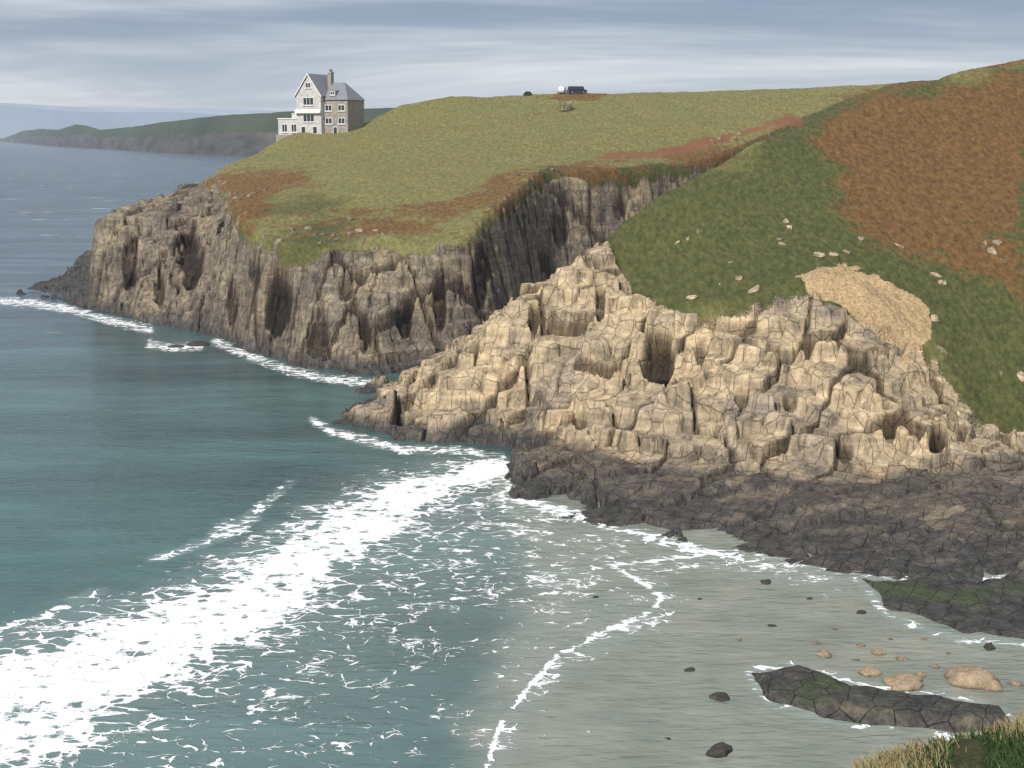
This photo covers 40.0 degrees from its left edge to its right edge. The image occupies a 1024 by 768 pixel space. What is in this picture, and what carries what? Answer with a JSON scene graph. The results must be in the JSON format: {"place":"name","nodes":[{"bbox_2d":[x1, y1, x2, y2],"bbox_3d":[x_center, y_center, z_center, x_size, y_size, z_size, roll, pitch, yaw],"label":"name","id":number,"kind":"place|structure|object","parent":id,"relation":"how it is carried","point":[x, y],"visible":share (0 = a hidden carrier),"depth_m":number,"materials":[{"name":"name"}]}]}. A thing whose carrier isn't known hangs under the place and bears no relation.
{"place":"outdoors","nodes":[
{"label":"outdoors","id":0,"kind":"place"},
{"bbox_2d":[0,105,222,137],"bbox_3d":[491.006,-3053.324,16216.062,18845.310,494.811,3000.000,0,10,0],"label":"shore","id":1,"kind":"structure","parent":0,"point":[15,119],"depth_m":14849.34,"materials":[{"name":"blue"}]},
{"bbox_2d":[0,103,285,114],"bbox_3d":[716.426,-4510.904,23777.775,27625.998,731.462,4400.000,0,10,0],"label":"cloud bank","id":2,"kind":"structure","parent":0,"point":[184,110],"depth_m":21798.37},
{"bbox_2d":[0,108,393,156],"bbox_3d":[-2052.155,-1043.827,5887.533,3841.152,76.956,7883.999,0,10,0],"label":"headland","id":3,"kind":"structure","parent":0,"point":[246,135],"depth_m":2661.64,"materials":[{"name":"green plant"}]},
{"bbox_2d":[0,142,1023,767],"bbox_3d":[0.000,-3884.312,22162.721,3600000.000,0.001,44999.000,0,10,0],"label":"sea","id":4,"kind":"structure","parent":0,"point":[216,552],"depth_m":108.87,"materials":[{"name":"liquid"}]},
{"bbox_2d":[168,345,183,347],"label":"sea rock","id":5,"kind":"object","parent":4,"relation":"in","point":[176,346],"visible":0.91,"depth_m":235.44,"materials":[{"name":"grey stone"}]},
{"bbox_2d":[186,341,209,345],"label":"sea rock","id":6,"kind":"object","parent":4,"relation":"in","point":[198,343],"visible":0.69,"depth_m":237.44,"materials":[{"name":"grey stone"}]},
{"bbox_2d":[857,666,881,676],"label":"boulder","id":7,"kind":"object","parent":4,"relation":"in","point":[869,671],"visible":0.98,"depth_m":92.57,"materials":[{"name":"stone"}]},
{"bbox_2d":[882,673,923,691],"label":"boulder","id":8,"kind":"object","parent":4,"relation":"in","point":[907,682],"visible":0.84,"depth_m":90.46,"materials":[{"name":"stone"}]},
{"bbox_2d":[916,671,925,677],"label":"boulder","id":9,"kind":"object","parent":4,"relation":"in","point":[920,674],"visible":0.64,"depth_m":92.34,"materials":[{"name":"stone"}]},
{"bbox_2d":[943,666,1002,691],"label":"boulder","id":10,"kind":"object","parent":4,"relation":"in","point":[970,677],"visible":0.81,"depth_m":90.41,"materials":[{"name":"stone"}]},
{"bbox_2d":[0,0,1023,110],"label":"sky","id":11,"kind":"structure","parent":0,"point":[116,54],"materials":[{"name":"grey"}]},
{"bbox_2d":[15,59,1023,732],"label":"terrain","id":12,"kind":"structure","parent":0,"point":[787,325],"depth_m":171.97,"materials":[{"name":"brown stone"}]},
{"bbox_2d":[276,69,364,140],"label":"house","id":13,"kind":"structure","parent":12,"relation":"on","point":[326,104],"depth_m":342.30,"materials":[{"name":"stone"}]},
{"bbox_2d":[523,91,531,95],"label":"shrub","id":14,"kind":"object","parent":12,"relation":"on","point":[527,93],"visible":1,"depth_m":358.73,"materials":[{"name":"green plant"}]},
{"bbox_2d":[557,87,566,92],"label":"silver car","id":15,"kind":"object","parent":12,"relation":"on","point":[562,90],"visible":1,"depth_m":359.37,"materials":[{"name":"grey paint"}]},
{"bbox_2d":[555,99,578,110],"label":"pampas grass","id":16,"kind":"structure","parent":12,"relation":"on","point":[563,105],"depth_m":338.93,"materials":[{"name":"plant"}]},
{"bbox_2d":[567,86,586,93],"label":"dark car","id":17,"kind":"object","parent":12,"relation":"on","point":[575,89],"visible":1,"depth_m":359.05,"materials":[{"name":"grey paint"}]},
{"bbox_2d":[684,667,694,671],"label":"boulder","id":18,"kind":"object","parent":12,"relation":"on","point":[690,669],"visible":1,"depth_m":93.29,"materials":[{"name":"grey stone"}]},
{"bbox_2d":[706,742,731,757],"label":"boulder","id":19,"kind":"object","parent":12,"relation":"on","point":[720,749],"visible":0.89,"depth_m":80.58,"materials":[{"name":"grey stone"}]},
{"bbox_2d":[709,692,729,701],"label":"boulder","id":20,"kind":"object","parent":12,"relation":"on","point":[720,696],"visible":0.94,"depth_m":88.71,"materials":[{"name":"grey stone"}]},
{"bbox_2d":[760,579,770,584],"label":"boulder","id":21,"kind":"object","parent":12,"relation":"on","point":[767,581],"visible":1,"depth_m":111.54,"materials":[{"name":"grey stone"}]},
{"bbox_2d":[816,650,831,657],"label":"boulder","id":22,"kind":"object","parent":12,"relation":"on","point":[824,653],"visible":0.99,"depth_m":95.87,"materials":[{"name":"stone"}]},
{"bbox_2d":[856,610,865,613],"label":"boulder","id":23,"kind":"object","parent":12,"relation":"on","point":[861,612],"visible":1,"depth_m":104.56,"materials":[{"name":"grey stone"}]},
{"bbox_2d":[870,648,886,655],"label":"boulder","id":24,"kind":"object","parent":12,"relation":"on","point":[878,652],"visible":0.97,"depth_m":96.28,"materials":[{"name":"stone"}]},
{"bbox_2d":[895,656,908,660],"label":"boulder","id":25,"kind":"object","parent":12,"relation":"on","point":[900,658],"visible":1,"depth_m":95.28,"materials":[{"name":"stone"}]},
{"bbox_2d":[929,664,939,668],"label":"boulder","id":26,"kind":"object","parent":12,"relation":"on","point":[934,666],"visible":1,"depth_m":93.90,"materials":[{"name":"stone"}]},
{"bbox_2d":[983,642,995,650],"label":"boulder","id":27,"kind":"object","parent":12,"relation":"on","point":[988,646],"visible":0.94,"depth_m":97.27,"materials":[{"name":"grey stone"}]},
{"bbox_2d":[1007,681,1023,686],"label":"boulder","id":28,"kind":"object","parent":12,"relation":"on","point":[1017,683],"visible":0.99,"depth_m":90.91,"materials":[{"name":"stone"}]},
{"bbox_2d":[846,707,1023,767],"bbox_3d":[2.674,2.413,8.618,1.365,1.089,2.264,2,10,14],"label":"grass","id":29,"kind":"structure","parent":0,"point":[1006,741],"depth_m":9.12,"materials":[{"name":"green plant"}]}
]}

